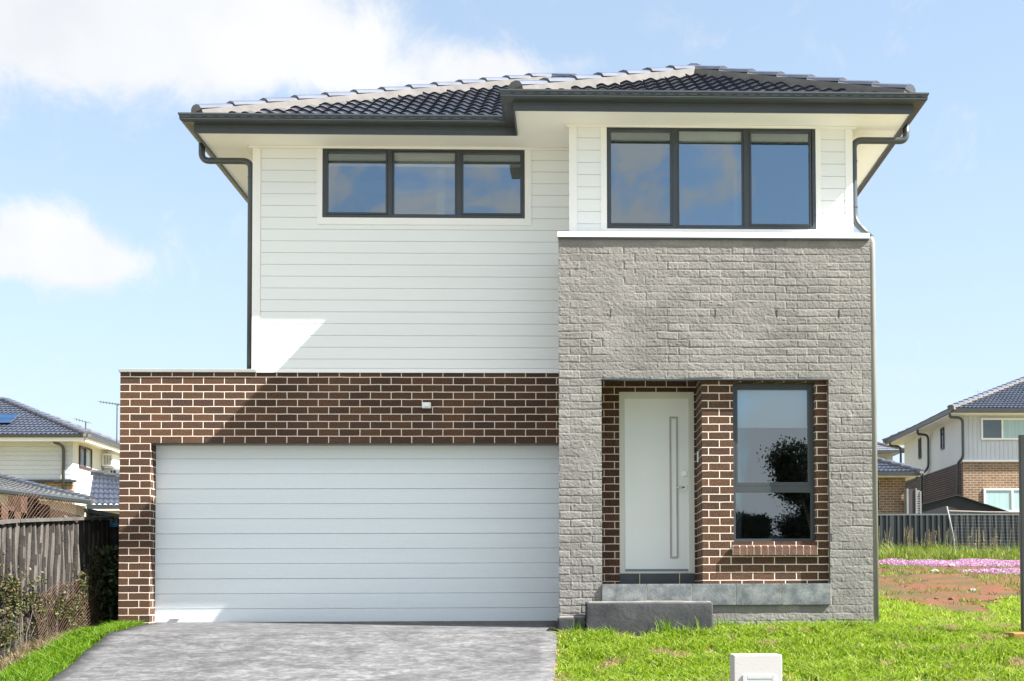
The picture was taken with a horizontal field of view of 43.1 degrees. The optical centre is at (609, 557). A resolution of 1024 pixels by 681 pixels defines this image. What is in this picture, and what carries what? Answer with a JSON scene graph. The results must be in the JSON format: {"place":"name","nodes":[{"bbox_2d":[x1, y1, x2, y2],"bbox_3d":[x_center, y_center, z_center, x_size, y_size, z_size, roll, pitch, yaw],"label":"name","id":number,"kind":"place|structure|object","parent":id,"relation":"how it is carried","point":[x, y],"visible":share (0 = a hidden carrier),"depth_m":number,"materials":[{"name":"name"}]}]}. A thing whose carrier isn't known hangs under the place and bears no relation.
{"place":"outdoors","nodes":[
{"label":"outdoors","id":0,"kind":"place"},
{"bbox_2d":[0,626,91,671],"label":"dry grass","id":1,"kind":"structure","parent":0,"point":[19,654],"depth_m":12.89,"materials":[{"name":"plant"}]},
{"bbox_2d":[0,619,148,680],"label":"verge grass","id":2,"kind":"structure","parent":0,"point":[54,658],"depth_m":12.36,"materials":[{"name":"green plant"}]},
{"bbox_2d":[49,621,557,680],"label":"driveway","id":3,"kind":"structure","parent":0,"point":[370,651],"depth_m":12.53,"materials":[{"name":"grey concrete"}]},
{"bbox_2d":[0,0,1023,463],"label":"sky","id":4,"kind":"structure","parent":0,"point":[121,247],"materials":[{"name":"blue"}]},
{"bbox_2d":[5,565,1023,680],"bbox_3d":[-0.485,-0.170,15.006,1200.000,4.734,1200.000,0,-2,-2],"label":"ground","id":5,"kind":"structure","parent":0,"point":[558,648],"depth_m":12.73,"materials":[{"name":"green plant"}]},
{"bbox_2d":[0,515,113,658],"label":"timber fence","id":6,"kind":"object","parent":5,"relation":"on","point":[52,548],"visible":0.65,"depth_m":13.98,"materials":[{"name":"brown wood"}]},
{"bbox_2d":[0,496,49,524],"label":"timber lattice screen","id":7,"kind":"object","parent":6,"relation":"on","point":[31,510],"visible":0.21,"depth_m":15.06,"materials":[{"name":"brown wood"}]},
{"bbox_2d":[0,553,50,656],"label":"creeper","id":8,"kind":"object","parent":6,"relation":"attached to","point":[15,584],"visible":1,"depth_m":13.00,"materials":[{"name":"green plant"}]},
{"bbox_2d":[0,492,90,519],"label":"wire netting","id":9,"kind":"object","parent":6,"relation":"attached to","point":[80,510],"visible":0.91,"depth_m":13.92,"materials":[{"name":"metal"}]},
{"bbox_2d":[20,583,102,642],"bbox_3d":[-6.040,0.682,14.371,0.111,0.857,2.637,0,-2,-2],"label":"creeper","id":10,"kind":"object","parent":6,"relation":"attached to","point":[59,607],"visible":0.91,"depth_m":14.35,"materials":[{"name":"green plant"}]},
{"bbox_2d":[65,547,104,624],"bbox_3d":[-6.063,0.397,15.037,0.109,1.068,1.414,0,-2,-2],"label":"creeper","id":11,"kind":"object","parent":6,"relation":"attached to","point":[85,582],"visible":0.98,"depth_m":15.03,"materials":[{"name":"green plant"}]},
{"bbox_2d":[0,397,119,509],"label":"neighbour house","id":12,"kind":"structure","parent":5,"relation":"on","point":[41,447],"depth_m":41.56,"materials":[{"name":"beige brick"}]},
{"bbox_2d":[0,414,19,422],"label":"solar panel","id":13,"kind":"object","parent":12,"relation":"on","point":[7,418],"visible":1,"depth_m":42.70,"materials":[{"name":"glass"}]},
{"bbox_2d":[79,445,91,469],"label":"window","id":14,"kind":"structure","parent":12,"relation":"in","point":[85,453],"depth_m":42.56,"materials":[{"name":"glass"}]},
{"bbox_2d":[98,401,119,441],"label":"antenna","id":15,"kind":"object","parent":12,"relation":"attached to","point":[112,403],"visible":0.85,"depth_m":46.13,"materials":[{"name":"metal"}]},
{"bbox_2d":[101,454,119,471],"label":"air conditioner","id":16,"kind":"object","parent":12,"relation":"attached to","point":[110,462],"visible":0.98,"depth_m":44.16,"materials":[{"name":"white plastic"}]},
{"bbox_2d":[110,470,119,473],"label":"window","id":17,"kind":"structure","parent":12,"relation":"in","point":[112,471],"depth_m":45.37,"materials":[{"name":"white"}]},
{"bbox_2d":[0,470,119,534],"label":"house","id":18,"kind":"structure","parent":5,"relation":"on","point":[104,492],"depth_m":34.36,"materials":[{"name":"grey tile"}]},
{"bbox_2d":[33,580,109,640],"bbox_3d":[-6.022,0.607,14.577,0.146,0.746,2.359,0,-2,-2],"label":"shrub","id":19,"kind":"object","parent":5,"relation":"on","point":[71,607],"visible":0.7,"depth_m":14.37,"materials":[{"name":"green plant"}]},
{"bbox_2d":[84,508,118,546],"bbox_3d":[-6.550,0.304,18.664,0.050,1.650,5.530,0,-2,-2],"label":"steel fence","id":20,"kind":"object","parent":5,"relation":"on","point":[94,513],"visible":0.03,"depth_m":16.50,"materials":[{"name":"black metal"}]},
{"bbox_2d":[88,545,118,625],"bbox_3d":[-6.003,0.386,15.736,0.570,1.096,1.492,0,-2,-2],"label":"shrub","id":21,"kind":"object","parent":5,"relation":"on","point":[110,575],"visible":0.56,"depth_m":15.45,"materials":[{"name":"green plant"}]},
{"bbox_2d":[109,523,118,546],"bbox_3d":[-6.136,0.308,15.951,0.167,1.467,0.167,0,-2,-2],"label":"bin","id":22,"kind":"object","parent":5,"relation":"on","point":[114,530],"visible":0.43,"depth_m":15.92,"materials":[{"name":"plastic"}]},
{"bbox_2d":[118,63,928,625],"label":"brick house","id":23,"kind":"structure","parent":5,"relation":"on","point":[540,347],"depth_m":14.98,"materials":[{"name":"grey brick"}]},
{"bbox_2d":[155,446,558,621],"bbox_3d":[-2.958,-0.365,15.138,4.746,2.302,0.069,0,-2,-2],"label":"garage door","id":24,"kind":"structure","parent":23,"relation":"in","point":[243,533],"depth_m":15.12,"materials":[{"name":"paint"}]},
{"bbox_2d":[322,149,524,218],"bbox_3d":[-2.171,-4.391,15.128,2.351,0.847,0.114,0,-2,-2],"label":"window","id":25,"kind":"structure","parent":23,"relation":"in","point":[390,159],"depth_m":15.11,"materials":[{"name":"black glass"}]},
{"bbox_2d":[619,392,694,573],"bbox_3d":[0.543,-0.865,14.859,0.861,2.088,0.128,0,-2,-2],"label":"front door","id":26,"kind":"structure","parent":23,"relation":"in","point":[656,429],"depth_m":14.85,"materials":[{"name":"paint"}]},
{"bbox_2d":[607,127,815,229],"bbox_3d":[1.139,-4.263,14.479,2.340,1.181,0.114,0,-2,-2],"label":"window","id":27,"kind":"structure","parent":23,"relation":"in","point":[745,137],"depth_m":14.45,"materials":[{"name":"black glass"}]},
{"bbox_2d":[733,383,814,541],"bbox_3d":[1.813,-1.058,14.360,0.911,1.765,0.104,0,-2,-2],"label":"window","id":28,"kind":"structure","parent":23,"relation":"in","point":[754,405],"depth_m":14.35,"materials":[{"name":"black glass"}]},
{"bbox_2d":[558,600,712,636],"bbox_3d":[0.263,0.827,13.737,1.630,0.744,0.539,0,-2,-2],"label":"entry step","id":29,"kind":"object","parent":5,"relation":"on","point":[630,616],"visible":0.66,"depth_m":13.48,"materials":[{"name":"concrete"}]},
{"bbox_2d":[651,617,677,634],"bbox_3d":[0.549,0.691,13.399,0.306,0.275,0.334,-2,-3,43],"label":"grass tuft","id":30,"kind":"object","parent":5,"relation":"on","point":[663,625],"visible":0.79,"depth_m":13.37,"materials":[{"name":"green plant"}]},
{"bbox_2d":[713,616,742,627],"bbox_3d":[1.219,0.709,13.682,0.554,0.184,0.308,0,-2,-2],"label":"grass tuft","id":31,"kind":"object","parent":5,"relation":"on","point":[731,623],"visible":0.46,"depth_m":13.69,"materials":[{"name":"green plant"}]},
{"bbox_2d":[730,653,781,680],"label":"letterbox","id":32,"kind":"object","parent":5,"relation":"on","point":[758,667],"visible":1,"depth_m":8.52,"materials":[{"name":"white concrete"}]},
{"bbox_2d":[877,442,903,460],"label":"neighbour house","id":33,"kind":"structure","parent":5,"relation":"on","point":[887,452],"depth_m":61.13,"materials":[{"name":"beige paint"}]},
{"bbox_2d":[877,457,924,513],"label":"neighbour house","id":34,"kind":"structure","parent":5,"relation":"on","point":[893,477],"depth_m":44.02,"materials":[{"name":"beige brick"}]},
{"bbox_2d":[904,488,921,513],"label":"outdoor unit","id":35,"kind":"object","parent":5,"relation":"on","point":[912,502],"visible":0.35,"depth_m":43.59,"materials":[{"name":"grey metal"}]},
{"bbox_2d":[878,526,1014,549],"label":"weed stems","id":36,"kind":"object","parent":5,"relation":"on","point":[909,537],"visible":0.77,"depth_m":41.24,"materials":[{"name":"plant"}]},
{"bbox_2d":[878,514,1019,552],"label":"steel fence","id":37,"kind":"object","parent":5,"relation":"on","point":[918,525],"visible":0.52,"depth_m":42.40,"materials":[{"name":"grey metal"}]},
{"bbox_2d":[878,540,1019,560],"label":"tall weeds","id":38,"kind":"object","parent":5,"relation":"on","point":[936,553],"visible":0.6,"depth_m":37.16,"materials":[{"name":"green plant"}]},
{"bbox_2d":[882,376,1023,513],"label":"neighbour house","id":39,"kind":"structure","parent":5,"relation":"on","point":[967,448],"depth_m":46.64,"materials":[{"name":"white paint"}]},
{"bbox_2d":[918,438,921,458],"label":"window","id":40,"kind":"structure","parent":39,"relation":"in","point":[919,439],"depth_m":52.38,"materials":[{"name":"black glass"}]},
{"bbox_2d":[940,427,944,449],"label":"window","id":41,"kind":"structure","parent":39,"relation":"in","point":[942,438],"depth_m":49.17,"materials":[{"name":"black glass"}]},
{"bbox_2d":[983,488,1018,511],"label":"window","id":42,"kind":"structure","parent":39,"relation":"in","point":[1006,499],"depth_m":46.50,"materials":[{"name":"glass"}]},
{"bbox_2d":[981,418,1023,439],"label":"window","id":43,"kind":"structure","parent":39,"relation":"in","point":[991,428],"depth_m":46.62,"materials":[{"name":"clear glass"}]},
{"bbox_2d":[922,495,1010,513],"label":"garden shed","id":44,"kind":"structure","parent":5,"relation":"on","point":[956,502],"depth_m":44.89,"materials":[{"name":"black metal"}]},
{"bbox_2d":[946,506,1018,548],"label":"panel","id":45,"kind":"object","parent":5,"relation":"on","point":[949,517],"visible":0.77,"depth_m":40.44,"materials":[{"name":"silver metal"}]},
{"bbox_2d":[1002,435,1023,639],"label":"temporary fence post","id":46,"kind":"object","parent":5,"relation":"on","point":[1021,483],"visible":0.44,"depth_m":13.39,"materials":[{"name":"grey metal"}]},
{"bbox_2d":[878,559,1019,614],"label":"bare soil","id":47,"kind":"structure","parent":0,"point":[963,581],"depth_m":20.44,"materials":[{"name":"brown soil"}]},
{"bbox_2d":[878,558,1019,574],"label":"pink flowers","id":48,"kind":"object","parent":47,"relation":"on","point":[976,562],"visible":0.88,"depth_m":31.82,"materials":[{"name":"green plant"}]},
{"bbox_2d":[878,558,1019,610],"bbox_3d":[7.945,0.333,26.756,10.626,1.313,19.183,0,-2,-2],"label":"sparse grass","id":49,"kind":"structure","parent":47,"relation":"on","point":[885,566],"depth_m":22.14,"materials":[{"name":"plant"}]}
]}

